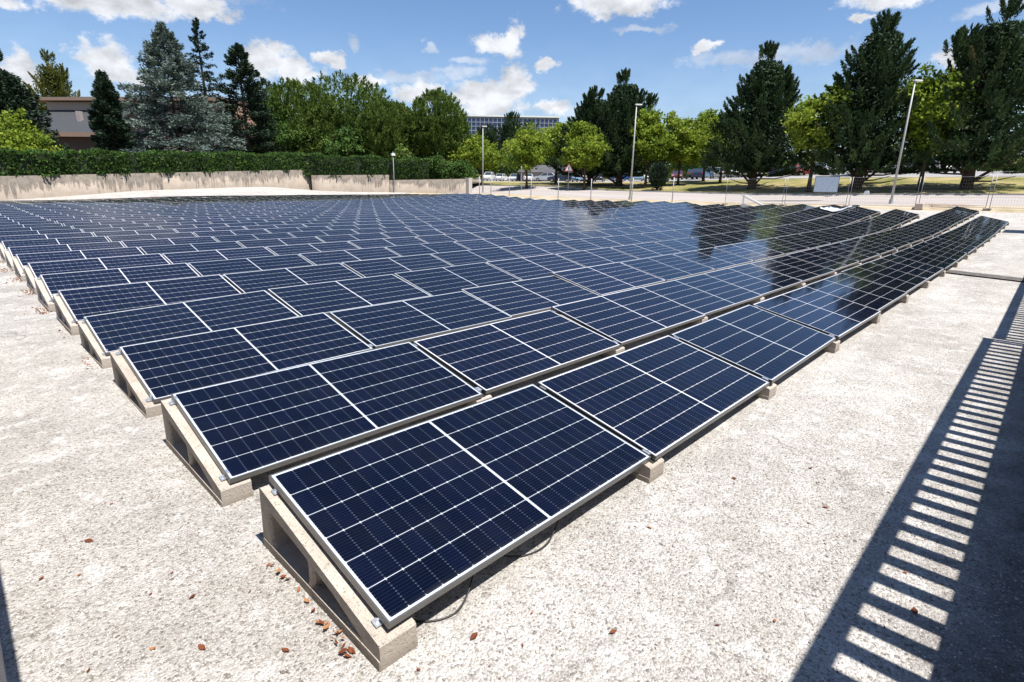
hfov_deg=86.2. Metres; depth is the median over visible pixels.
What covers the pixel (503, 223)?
solar panel
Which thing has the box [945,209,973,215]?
solar panel
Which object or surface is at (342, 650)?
fallen leaf
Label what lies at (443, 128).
tree
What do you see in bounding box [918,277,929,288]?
concrete block
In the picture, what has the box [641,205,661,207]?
solar panel
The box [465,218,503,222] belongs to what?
solar panel
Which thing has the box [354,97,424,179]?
tree
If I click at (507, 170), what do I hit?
oak tree
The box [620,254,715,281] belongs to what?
solar panel
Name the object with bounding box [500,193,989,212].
ground
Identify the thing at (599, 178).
parked car
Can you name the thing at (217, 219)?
solar panel
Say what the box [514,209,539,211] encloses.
solar panel
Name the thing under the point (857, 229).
solar panel
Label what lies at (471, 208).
solar panel
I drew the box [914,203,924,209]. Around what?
concrete cube
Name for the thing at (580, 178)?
parked car
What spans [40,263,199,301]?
solar panel
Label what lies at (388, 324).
solar panel
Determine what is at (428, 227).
solar panel
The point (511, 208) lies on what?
solar panel
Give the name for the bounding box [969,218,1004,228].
solar panel
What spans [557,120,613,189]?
lime tree
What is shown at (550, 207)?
solar panel
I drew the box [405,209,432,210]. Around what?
solar panel
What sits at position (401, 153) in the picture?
shrub
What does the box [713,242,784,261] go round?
solar panel
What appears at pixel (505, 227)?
solar panel
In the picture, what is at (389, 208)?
solar panel
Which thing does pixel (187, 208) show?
solar panel
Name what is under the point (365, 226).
solar panel
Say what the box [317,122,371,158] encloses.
oak tree
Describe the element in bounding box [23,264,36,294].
concrete block
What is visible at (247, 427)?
solar panel
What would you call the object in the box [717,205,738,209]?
solar panel
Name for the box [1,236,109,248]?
solar panel
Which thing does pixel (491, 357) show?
solar panel
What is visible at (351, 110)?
tree
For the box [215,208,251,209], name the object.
solar panel
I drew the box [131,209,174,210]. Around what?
solar panel
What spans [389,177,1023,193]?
grass
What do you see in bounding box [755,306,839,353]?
concrete block
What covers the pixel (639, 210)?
solar panel
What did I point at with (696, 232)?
solar panel
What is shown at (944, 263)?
solar panel
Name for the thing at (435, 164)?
shrub
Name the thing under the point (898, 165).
street lamp
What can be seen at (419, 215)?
solar panel
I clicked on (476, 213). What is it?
solar panel
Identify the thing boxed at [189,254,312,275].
solar panel
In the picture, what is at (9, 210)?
solar panel
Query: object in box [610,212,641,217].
solar panel
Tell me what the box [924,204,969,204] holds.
timber plank
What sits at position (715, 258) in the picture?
solar panel
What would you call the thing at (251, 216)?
solar panel
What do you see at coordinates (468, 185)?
wall pillar
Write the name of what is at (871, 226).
solar panel
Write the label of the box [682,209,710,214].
solar panel
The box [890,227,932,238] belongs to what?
solar panel
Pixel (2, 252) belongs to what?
concrete block
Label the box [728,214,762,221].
solar panel
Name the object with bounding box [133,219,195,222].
solar panel
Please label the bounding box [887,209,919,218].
solar panel
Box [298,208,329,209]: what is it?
solar panel
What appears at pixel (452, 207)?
solar panel
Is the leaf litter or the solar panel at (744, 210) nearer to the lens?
the leaf litter
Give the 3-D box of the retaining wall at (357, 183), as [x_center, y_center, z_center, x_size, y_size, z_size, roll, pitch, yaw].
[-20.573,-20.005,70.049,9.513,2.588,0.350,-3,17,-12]
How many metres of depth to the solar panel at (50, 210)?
29.09 m
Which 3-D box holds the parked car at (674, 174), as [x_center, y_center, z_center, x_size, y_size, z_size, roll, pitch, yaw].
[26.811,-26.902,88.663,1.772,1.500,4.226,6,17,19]
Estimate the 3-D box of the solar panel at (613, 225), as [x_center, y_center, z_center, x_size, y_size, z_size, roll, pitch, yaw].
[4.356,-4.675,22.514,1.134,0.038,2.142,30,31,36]
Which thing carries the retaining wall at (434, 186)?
on the ground at (787, 203)
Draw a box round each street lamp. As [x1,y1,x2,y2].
[391,153,394,192]
[482,126,486,192]
[628,104,641,199]
[889,79,922,203]
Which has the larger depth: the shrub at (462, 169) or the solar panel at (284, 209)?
the shrub at (462, 169)
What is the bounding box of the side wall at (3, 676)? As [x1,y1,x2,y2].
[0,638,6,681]
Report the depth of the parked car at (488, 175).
120.30 m
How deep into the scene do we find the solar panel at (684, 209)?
33.97 m
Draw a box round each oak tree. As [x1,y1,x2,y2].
[242,101,310,152]
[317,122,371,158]
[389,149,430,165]
[497,139,550,173]
[665,147,718,177]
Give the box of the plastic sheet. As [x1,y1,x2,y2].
[820,205,860,211]
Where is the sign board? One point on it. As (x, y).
(826, 184)
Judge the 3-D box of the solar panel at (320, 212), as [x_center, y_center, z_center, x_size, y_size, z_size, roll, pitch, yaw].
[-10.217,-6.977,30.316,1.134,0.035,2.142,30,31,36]
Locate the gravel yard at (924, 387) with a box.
[0,187,1023,681]
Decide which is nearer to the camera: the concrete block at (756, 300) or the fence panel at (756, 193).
the concrete block at (756, 300)
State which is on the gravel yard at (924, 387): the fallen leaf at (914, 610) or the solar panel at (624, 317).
the fallen leaf at (914, 610)
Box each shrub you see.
[0,105,62,152]
[394,143,416,179]
[428,152,452,178]
[444,158,478,178]
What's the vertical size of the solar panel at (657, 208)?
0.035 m
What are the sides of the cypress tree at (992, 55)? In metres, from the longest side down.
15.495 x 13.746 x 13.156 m
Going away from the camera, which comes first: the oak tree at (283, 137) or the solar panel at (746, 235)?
the solar panel at (746, 235)
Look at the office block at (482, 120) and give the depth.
230.39 m
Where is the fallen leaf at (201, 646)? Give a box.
[198,644,204,649]
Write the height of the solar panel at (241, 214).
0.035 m
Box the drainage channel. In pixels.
[945,269,1023,280]
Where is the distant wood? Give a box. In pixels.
[440,145,1021,178]
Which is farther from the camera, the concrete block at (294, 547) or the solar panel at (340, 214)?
the solar panel at (340, 214)
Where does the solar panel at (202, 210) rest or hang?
on the concrete block
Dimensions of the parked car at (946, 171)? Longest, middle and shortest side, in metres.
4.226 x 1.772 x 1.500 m
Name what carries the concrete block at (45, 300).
on the gravel yard at (924, 387)
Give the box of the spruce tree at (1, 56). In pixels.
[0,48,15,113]
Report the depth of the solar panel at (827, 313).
7.72 m
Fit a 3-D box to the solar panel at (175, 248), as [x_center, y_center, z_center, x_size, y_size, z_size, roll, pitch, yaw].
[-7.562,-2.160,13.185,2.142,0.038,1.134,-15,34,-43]
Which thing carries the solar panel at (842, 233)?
on the concrete block
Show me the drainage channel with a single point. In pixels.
(986, 275)
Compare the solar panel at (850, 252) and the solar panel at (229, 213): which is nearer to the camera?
the solar panel at (850, 252)
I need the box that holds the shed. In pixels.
[518,165,572,180]
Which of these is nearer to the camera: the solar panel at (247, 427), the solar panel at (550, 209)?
the solar panel at (247, 427)
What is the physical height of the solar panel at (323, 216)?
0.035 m
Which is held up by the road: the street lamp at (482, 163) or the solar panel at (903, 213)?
the street lamp at (482, 163)
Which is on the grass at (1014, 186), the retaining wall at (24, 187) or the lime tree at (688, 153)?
the lime tree at (688, 153)
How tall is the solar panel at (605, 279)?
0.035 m
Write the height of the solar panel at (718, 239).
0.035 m
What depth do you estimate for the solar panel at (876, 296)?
9.32 m
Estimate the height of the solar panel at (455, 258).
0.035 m
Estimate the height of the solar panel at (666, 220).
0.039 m
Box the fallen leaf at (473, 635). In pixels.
[470,632,477,639]
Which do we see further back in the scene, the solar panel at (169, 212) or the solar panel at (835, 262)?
the solar panel at (169, 212)
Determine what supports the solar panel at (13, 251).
on the concrete block at (9, 261)
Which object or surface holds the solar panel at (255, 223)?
on the concrete block
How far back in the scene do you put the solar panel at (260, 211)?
31.58 m
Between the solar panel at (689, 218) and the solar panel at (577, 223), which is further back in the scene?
the solar panel at (689, 218)
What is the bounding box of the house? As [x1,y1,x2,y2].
[33,97,264,151]
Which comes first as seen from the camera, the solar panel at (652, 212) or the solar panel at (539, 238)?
the solar panel at (539, 238)
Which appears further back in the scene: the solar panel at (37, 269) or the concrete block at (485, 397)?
the solar panel at (37, 269)
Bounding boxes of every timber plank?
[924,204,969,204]
[930,204,983,205]
[931,206,971,206]
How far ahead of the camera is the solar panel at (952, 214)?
28.36 m
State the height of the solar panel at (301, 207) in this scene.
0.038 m
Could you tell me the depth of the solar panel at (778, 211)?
30.19 m
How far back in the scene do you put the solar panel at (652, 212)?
30.99 m
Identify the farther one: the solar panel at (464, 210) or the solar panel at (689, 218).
the solar panel at (464, 210)
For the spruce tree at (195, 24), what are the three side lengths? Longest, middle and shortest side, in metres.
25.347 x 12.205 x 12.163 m
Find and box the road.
[389,185,1023,205]
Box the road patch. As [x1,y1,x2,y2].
[764,200,814,200]
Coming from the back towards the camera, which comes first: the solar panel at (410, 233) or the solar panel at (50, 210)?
the solar panel at (50, 210)
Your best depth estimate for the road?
50.27 m
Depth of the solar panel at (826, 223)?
24.86 m
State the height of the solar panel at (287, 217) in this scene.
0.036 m
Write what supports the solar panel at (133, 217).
on the concrete block
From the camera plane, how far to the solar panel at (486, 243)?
15.34 m
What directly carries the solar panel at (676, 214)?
on the concrete block
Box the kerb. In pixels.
[472,184,1023,194]
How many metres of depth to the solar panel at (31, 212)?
27.66 m
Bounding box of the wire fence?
[479,176,722,202]
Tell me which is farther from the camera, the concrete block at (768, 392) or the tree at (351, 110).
the tree at (351, 110)
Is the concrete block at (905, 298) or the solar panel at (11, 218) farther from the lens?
the solar panel at (11, 218)
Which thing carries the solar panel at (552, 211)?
on the concrete block
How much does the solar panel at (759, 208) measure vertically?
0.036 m
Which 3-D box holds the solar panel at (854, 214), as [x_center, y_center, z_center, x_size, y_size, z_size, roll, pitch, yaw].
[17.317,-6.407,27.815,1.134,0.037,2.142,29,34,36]
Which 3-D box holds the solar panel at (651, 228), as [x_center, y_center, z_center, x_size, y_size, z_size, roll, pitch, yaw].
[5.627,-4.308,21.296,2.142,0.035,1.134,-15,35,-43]
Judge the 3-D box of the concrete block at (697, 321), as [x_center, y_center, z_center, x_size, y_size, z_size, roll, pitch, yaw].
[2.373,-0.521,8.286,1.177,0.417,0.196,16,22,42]
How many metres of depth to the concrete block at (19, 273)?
10.92 m
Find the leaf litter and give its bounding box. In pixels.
[0,260,93,368]
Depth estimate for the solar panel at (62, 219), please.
22.97 m
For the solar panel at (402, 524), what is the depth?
3.08 m
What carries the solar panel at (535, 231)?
on the concrete block
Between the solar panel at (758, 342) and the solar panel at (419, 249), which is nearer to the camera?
the solar panel at (758, 342)
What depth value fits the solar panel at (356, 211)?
31.89 m
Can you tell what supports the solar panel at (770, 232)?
on the concrete block
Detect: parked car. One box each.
[483,172,494,180]
[495,174,507,180]
[508,174,519,180]
[524,174,533,180]
[533,173,554,180]
[547,173,571,181]
[572,174,582,181]
[593,174,604,181]
[610,173,630,180]
[671,170,683,179]
[686,169,697,178]
[691,168,702,178]
[710,167,724,177]
[791,164,808,174]
[929,160,956,172]
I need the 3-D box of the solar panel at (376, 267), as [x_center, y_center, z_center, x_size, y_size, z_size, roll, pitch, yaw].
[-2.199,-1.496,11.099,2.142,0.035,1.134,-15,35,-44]
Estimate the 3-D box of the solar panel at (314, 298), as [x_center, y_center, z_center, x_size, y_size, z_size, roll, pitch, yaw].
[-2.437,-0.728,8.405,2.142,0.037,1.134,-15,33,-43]
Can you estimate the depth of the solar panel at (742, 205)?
35.66 m
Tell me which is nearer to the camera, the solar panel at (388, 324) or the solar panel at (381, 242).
the solar panel at (388, 324)
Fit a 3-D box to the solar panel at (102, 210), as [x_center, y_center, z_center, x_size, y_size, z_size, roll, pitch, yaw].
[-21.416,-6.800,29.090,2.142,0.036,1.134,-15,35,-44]
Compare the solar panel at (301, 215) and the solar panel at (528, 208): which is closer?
the solar panel at (301, 215)
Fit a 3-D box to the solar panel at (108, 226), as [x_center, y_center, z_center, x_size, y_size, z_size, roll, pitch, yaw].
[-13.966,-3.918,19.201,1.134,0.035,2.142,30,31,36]
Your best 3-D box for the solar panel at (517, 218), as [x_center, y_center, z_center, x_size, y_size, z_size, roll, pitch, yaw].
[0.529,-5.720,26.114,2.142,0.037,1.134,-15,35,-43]
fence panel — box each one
[722,178,785,205]
[782,177,850,206]
[846,177,920,209]
[915,175,993,210]
[986,175,1023,210]
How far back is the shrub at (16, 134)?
50.30 m
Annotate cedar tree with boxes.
[0,69,71,152]
[116,20,246,154]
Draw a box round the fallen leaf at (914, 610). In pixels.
[912,606,917,614]
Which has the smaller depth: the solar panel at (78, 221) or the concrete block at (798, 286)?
the concrete block at (798, 286)
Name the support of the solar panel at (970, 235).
on the concrete block
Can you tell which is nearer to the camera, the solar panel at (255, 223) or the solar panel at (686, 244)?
the solar panel at (686, 244)
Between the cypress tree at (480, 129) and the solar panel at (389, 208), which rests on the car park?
the cypress tree at (480, 129)
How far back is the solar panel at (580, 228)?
21.11 m
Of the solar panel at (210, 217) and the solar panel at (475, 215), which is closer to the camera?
the solar panel at (210, 217)
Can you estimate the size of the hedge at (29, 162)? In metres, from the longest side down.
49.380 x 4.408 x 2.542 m
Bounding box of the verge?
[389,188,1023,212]
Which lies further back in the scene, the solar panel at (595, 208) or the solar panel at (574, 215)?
the solar panel at (595, 208)
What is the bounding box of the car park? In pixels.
[475,171,1023,181]
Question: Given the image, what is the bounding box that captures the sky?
[0,0,1023,170]
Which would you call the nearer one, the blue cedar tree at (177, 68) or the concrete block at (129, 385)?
the concrete block at (129, 385)
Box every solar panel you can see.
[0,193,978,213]
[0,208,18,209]
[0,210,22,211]
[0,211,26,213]
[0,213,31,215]
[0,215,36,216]
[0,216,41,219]
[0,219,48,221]
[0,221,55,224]
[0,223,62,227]
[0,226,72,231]
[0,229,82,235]
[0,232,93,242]
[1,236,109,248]
[8,241,124,256]
[15,247,143,272]
[19,208,69,209]
[23,209,74,211]
[27,210,81,213]
[27,253,169,277]
[32,212,88,214]
[37,213,95,216]
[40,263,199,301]
[42,215,103,218]
[49,217,112,221]
[56,219,122,223]
[57,274,240,322]
[63,221,133,225]
[70,207,114,209]
[72,223,146,228]
[76,208,123,209]
[81,210,130,211]
[82,226,159,232]
[83,290,298,355]
[88,211,139,213]
[93,229,176,236]
[96,212,148,215]
[104,214,158,216]
[106,232,196,241]
[112,215,169,219]
[119,312,373,402]
[121,236,217,246]
[123,208,165,209]
[123,217,181,220]
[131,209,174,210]
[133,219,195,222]
[139,210,184,212]
[140,241,243,253]
[145,221,210,225]
[149,212,195,213]
[158,213,207,215]
[160,223,228,228]
[161,246,275,263]
[166,207,205,208]
[169,214,219,217]
[171,341,482,483]
[175,208,215,210]
[175,226,245,232]
[181,216,233,219]
[185,210,226,211]
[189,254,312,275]
[193,229,269,236]
[194,218,248,221]
[196,211,237,212]
[205,207,241,208]
[206,212,251,214]
[209,219,266,223]
[212,232,294,241]
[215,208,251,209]
[219,213,264,215]
[222,263,361,292]
[225,221,284,226]
[227,209,263,210]
[233,215,280,217]
[238,210,276,211]
[238,236,324,247]
[244,224,305,228]
[248,216,295,219]
[250,211,290,213]
[252,207,284,208]
[264,208,299,209]
[264,212,305,214]
[264,218,314,221]
[266,226,330,232]
[266,241,359,254]
[267,274,430,315]
[269,383,650,629]
[277,210,312,210]
[280,214,320,216]
[282,220,334,223]
[286,207,317,207]
[288,229,357,236]
[289,211,326,212]
[294,215,338,217]
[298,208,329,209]
[300,247,399,264]
[303,222,357,226]
[304,212,341,213]
[311,209,344,210]
[313,217,358,219]
[315,233,388,241]
[321,213,357,214]
[325,210,358,211]
[326,224,384,229]
[329,291,512,348]
[330,207,358,208]
[333,218,379,221]
[337,214,376,216]
[341,211,374,212]
[341,254,452,276]
[345,208,373,209]
[349,236,425,248]
[351,227,411,233]
[355,220,402,224]
[357,215,396,218]
[358,212,392,213]
[359,209,387,210]
[374,207,400,208]
[375,210,404,211]
[375,213,410,215]
[376,217,417,220]
[379,222,428,227]
[381,229,443,237]
[386,241,469,255]
[388,208,415,209]
[392,211,422,212]
[394,214,430,216]
[394,262,520,295]
[399,219,441,222]
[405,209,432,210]
[407,224,457,230]
[409,212,441,214]
[413,310,620,393]
[415,233,482,242]
[416,207,442,208]
[416,215,453,218]
[422,210,450,211]
[425,220,468,224]
[429,213,462,215]
[431,247,520,265]
[433,208,459,209]
[435,227,490,233]
[438,217,476,220]
[440,206,465,208]
[440,211,468,212]
[450,209,475,210]
[450,214,483,216]
[451,222,498,227]
[453,237,523,249]
[457,207,482,208]
[460,275,600,317]
[461,212,491,214]
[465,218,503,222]
[469,210,494,211]
[473,230,528,238]
[475,215,508,218]
[476,208,499,209]
[482,213,512,215]
[484,224,532,230]
[485,254,583,279]
[489,211,515,213]
[492,220,532,225]
[495,209,518,210]
[499,217,536,220]
[500,207,521,208]
[502,242,577,256]
[504,214,535,217]
[511,212,538,214]
[511,233,571,243]
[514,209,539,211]
[519,208,540,209]
[519,227,568,234]
[522,222,565,227]
[527,218,564,222]
[532,215,564,218]
[534,212,563,215]
[535,210,561,212]
[536,335,769,460]
[537,208,562,210]
[539,206,561,208]
[551,262,665,294]
[551,287,705,345]
[556,237,621,250]
[556,247,638,266]
[558,211,585,214]
[558,216,593,220]
[558,230,610,239]
[559,209,584,211]
[559,213,589,217]
[559,220,596,225]
[559,225,602,231]
[560,207,579,209]
[580,205,600,207]
[580,207,602,209]
[583,209,607,212]
[584,212,611,215]
[585,215,618,219]
[589,218,625,223]
[592,222,634,228]
[597,227,644,235]
[600,206,622,208]
[603,208,627,210]
[603,233,660,244]
[608,210,631,213]
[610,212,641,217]
[610,242,681,258]
[617,216,650,221]
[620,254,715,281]
[623,220,659,226]
[624,206,643,209]
[629,208,651,211]
[631,225,673,232]
[633,210,662,215]
[640,230,691,240]
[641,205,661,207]
[642,214,672,219]
[643,273,762,315]
[647,206,669,209]
[650,218,684,223]
[653,209,681,212]
[656,237,716,251]
[659,222,698,229]
[663,211,691,216]
[664,205,684,208]
[670,304,835,383]
[673,215,706,221]
[674,207,695,210]
[674,227,720,236]
[674,247,753,270]
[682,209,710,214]
[686,220,723,226]
[690,234,746,245]
[691,205,712,208]
[695,212,726,218]
[701,207,724,211]
[702,225,742,232]
[704,263,802,295]
[706,204,724,206]
[707,217,743,224]
[713,210,742,216]
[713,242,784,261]
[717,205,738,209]
[721,230,770,241]
[725,222,764,229]
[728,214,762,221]
[731,204,750,207]
[731,207,756,213]
[746,205,770,210]
[746,210,779,218]
[747,219,784,227]
[747,227,792,237]
[749,238,810,254]
[751,255,834,281]
[752,286,881,338]
[760,204,782,208]
[762,208,793,215]
[766,216,802,224]
[769,225,810,233]
[774,234,830,248]
[777,205,804,211]
[782,212,818,221]
[786,248,858,270]
[789,221,827,230]
[790,204,813,209]
[798,208,831,217]
[799,230,848,243]
[802,273,907,310]
[806,218,846,227]
[811,206,842,213]
[815,242,879,261]
[818,227,864,238]
[823,214,858,224]
[825,205,844,210]
[835,224,878,235]
[836,210,870,219]
[839,238,896,254]
[840,262,927,292]
[848,207,880,215]
[850,221,889,231]
[859,234,910,248]
[863,217,900,227]
[870,254,943,280]
[875,212,910,223]
[875,230,922,243]
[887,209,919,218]
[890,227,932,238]
[892,247,957,269]
[902,223,941,235]
[909,242,966,261]
[912,220,949,230]
[922,216,956,226]
[924,237,976,253]
[931,213,963,222]
[936,233,983,247]
[939,211,969,218]
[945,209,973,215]
[946,229,990,241]
[955,225,995,236]
[963,222,999,232]
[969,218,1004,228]
[977,216,1008,224]
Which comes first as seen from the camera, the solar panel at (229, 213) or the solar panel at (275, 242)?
the solar panel at (275, 242)
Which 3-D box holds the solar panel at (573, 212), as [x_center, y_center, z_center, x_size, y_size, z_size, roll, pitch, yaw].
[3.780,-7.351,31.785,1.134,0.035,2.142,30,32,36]
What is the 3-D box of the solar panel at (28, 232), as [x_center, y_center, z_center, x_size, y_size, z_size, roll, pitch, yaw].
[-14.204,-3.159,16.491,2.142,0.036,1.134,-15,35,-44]
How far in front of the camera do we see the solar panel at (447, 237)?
16.58 m
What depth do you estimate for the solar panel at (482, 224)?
22.03 m
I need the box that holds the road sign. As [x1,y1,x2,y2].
[565,164,572,185]
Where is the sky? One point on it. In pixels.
(497, 57)
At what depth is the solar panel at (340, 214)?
29.34 m
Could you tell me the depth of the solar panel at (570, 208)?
37.46 m
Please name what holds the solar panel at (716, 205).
on the concrete block
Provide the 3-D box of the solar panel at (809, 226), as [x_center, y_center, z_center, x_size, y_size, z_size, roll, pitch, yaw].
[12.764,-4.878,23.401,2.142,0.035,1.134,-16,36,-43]
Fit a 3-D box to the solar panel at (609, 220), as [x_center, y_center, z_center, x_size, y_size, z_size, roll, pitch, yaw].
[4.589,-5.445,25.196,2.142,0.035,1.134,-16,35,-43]
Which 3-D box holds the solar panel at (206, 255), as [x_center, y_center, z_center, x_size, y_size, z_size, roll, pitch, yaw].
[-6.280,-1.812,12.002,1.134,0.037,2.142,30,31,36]
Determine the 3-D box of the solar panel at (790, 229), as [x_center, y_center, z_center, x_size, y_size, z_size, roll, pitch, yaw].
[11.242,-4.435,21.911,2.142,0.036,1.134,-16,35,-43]
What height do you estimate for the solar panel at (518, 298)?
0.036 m
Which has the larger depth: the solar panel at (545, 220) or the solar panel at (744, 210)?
the solar panel at (744, 210)
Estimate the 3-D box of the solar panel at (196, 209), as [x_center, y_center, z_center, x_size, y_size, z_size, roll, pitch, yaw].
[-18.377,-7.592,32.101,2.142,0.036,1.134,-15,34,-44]
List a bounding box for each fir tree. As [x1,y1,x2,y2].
[87,69,138,153]
[209,42,286,153]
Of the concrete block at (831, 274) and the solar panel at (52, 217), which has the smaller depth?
the concrete block at (831, 274)
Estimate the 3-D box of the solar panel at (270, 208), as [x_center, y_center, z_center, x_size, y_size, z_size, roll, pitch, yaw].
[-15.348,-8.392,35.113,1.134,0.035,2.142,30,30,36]
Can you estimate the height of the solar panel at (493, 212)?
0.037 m
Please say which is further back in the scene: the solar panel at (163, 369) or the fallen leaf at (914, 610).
the solar panel at (163, 369)
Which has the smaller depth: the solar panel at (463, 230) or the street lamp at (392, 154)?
the solar panel at (463, 230)
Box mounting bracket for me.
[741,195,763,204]
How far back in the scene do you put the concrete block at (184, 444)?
3.70 m
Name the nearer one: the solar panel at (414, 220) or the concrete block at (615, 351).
the concrete block at (615, 351)
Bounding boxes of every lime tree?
[448,129,511,184]
[501,121,551,188]
[528,121,570,182]
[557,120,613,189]
[623,104,680,187]
[662,110,709,184]
[690,108,717,180]
[702,111,747,182]
[780,82,861,191]
[885,61,987,190]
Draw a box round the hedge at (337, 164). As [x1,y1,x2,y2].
[295,151,428,179]
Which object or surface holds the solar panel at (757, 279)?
on the concrete block at (798, 286)
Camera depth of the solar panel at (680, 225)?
22.85 m
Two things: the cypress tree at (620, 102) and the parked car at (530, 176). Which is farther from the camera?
the parked car at (530, 176)
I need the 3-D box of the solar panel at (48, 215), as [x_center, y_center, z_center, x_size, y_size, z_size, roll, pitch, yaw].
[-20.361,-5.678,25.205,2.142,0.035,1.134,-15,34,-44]
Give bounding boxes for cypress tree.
[22,48,80,111]
[473,121,508,176]
[486,111,539,176]
[543,85,623,184]
[575,67,671,186]
[698,40,814,188]
[787,8,931,189]
[887,0,1023,188]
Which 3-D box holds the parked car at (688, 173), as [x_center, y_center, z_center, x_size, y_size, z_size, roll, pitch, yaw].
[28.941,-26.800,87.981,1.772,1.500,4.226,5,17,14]
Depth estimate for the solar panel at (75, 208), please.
31.67 m
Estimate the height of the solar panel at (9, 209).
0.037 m
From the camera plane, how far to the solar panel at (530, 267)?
11.32 m
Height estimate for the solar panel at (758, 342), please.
0.037 m
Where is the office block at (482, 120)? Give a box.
[427,114,559,178]
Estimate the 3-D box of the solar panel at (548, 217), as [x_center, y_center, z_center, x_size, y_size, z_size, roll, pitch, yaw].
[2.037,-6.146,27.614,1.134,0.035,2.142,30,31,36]
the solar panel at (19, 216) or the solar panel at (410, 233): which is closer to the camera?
the solar panel at (410, 233)
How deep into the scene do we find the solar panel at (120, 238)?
15.73 m
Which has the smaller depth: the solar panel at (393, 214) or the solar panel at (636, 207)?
the solar panel at (393, 214)
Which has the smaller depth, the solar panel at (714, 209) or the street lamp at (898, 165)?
the solar panel at (714, 209)
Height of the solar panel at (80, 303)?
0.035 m
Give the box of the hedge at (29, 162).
[0,147,320,177]
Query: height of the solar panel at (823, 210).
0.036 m
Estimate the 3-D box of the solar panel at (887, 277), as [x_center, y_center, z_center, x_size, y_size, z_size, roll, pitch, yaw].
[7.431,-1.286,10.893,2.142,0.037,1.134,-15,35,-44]
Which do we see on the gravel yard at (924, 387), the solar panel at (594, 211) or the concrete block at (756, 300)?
the concrete block at (756, 300)
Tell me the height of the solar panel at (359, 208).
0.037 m
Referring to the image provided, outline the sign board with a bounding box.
[813,176,839,192]
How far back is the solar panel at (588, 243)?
15.62 m
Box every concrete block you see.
[0,243,6,262]
[4,249,14,270]
[12,255,25,281]
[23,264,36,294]
[34,276,55,311]
[52,291,79,335]
[77,318,111,368]
[109,348,161,417]
[160,396,253,506]
[259,484,417,672]
[327,314,372,347]
[414,344,491,406]
[540,386,663,483]
[551,310,624,356]
[674,336,776,399]
[685,312,707,325]
[706,274,764,304]
[753,264,805,288]
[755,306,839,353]
[790,256,836,276]
[867,314,880,323]
[895,255,945,276]
[896,291,908,303]
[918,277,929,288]
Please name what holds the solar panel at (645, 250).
on the concrete block
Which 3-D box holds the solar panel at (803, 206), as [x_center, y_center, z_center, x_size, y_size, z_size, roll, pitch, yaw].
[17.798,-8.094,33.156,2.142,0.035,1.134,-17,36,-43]
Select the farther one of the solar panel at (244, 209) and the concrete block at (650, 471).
the solar panel at (244, 209)
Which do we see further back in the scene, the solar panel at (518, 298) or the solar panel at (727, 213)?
the solar panel at (727, 213)
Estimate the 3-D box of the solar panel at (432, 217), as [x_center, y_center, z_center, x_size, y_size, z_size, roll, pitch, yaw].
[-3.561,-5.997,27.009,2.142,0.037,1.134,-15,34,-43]
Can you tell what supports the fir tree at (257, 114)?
on the garden ground
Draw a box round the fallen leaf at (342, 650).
[338,648,347,652]
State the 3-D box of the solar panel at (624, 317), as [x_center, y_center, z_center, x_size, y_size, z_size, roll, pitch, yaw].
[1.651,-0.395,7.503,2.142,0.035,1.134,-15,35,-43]
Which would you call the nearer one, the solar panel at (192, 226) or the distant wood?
the solar panel at (192, 226)
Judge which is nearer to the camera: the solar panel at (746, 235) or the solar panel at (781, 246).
the solar panel at (781, 246)
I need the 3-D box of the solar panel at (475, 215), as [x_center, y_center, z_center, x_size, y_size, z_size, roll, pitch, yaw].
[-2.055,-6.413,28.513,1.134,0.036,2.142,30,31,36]
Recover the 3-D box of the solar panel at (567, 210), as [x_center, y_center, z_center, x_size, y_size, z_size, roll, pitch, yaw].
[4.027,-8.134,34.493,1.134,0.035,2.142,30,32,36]
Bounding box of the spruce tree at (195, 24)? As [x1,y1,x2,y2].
[185,17,222,96]
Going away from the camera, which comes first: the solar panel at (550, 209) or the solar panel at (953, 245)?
the solar panel at (953, 245)
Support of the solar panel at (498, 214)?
on the concrete block
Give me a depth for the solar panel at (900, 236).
19.42 m
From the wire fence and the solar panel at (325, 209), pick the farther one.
the wire fence
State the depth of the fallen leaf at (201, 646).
2.39 m
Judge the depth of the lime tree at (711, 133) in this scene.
69.31 m
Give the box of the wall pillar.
[465,178,471,192]
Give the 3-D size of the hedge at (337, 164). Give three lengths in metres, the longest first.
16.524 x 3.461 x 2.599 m
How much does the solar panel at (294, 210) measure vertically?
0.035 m
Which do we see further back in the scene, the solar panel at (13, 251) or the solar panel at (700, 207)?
the solar panel at (700, 207)
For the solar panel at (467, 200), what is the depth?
44.22 m
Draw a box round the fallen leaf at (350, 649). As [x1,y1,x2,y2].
[347,646,354,652]
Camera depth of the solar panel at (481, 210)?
34.10 m
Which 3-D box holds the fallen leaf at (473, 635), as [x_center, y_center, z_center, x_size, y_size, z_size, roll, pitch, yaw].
[-0.172,1.328,2.466,0.047,0.006,0.028,-6,18,-24]
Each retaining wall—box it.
[0,170,311,199]
[311,175,389,191]
[389,179,465,192]
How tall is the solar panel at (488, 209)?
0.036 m
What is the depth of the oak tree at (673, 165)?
106.35 m

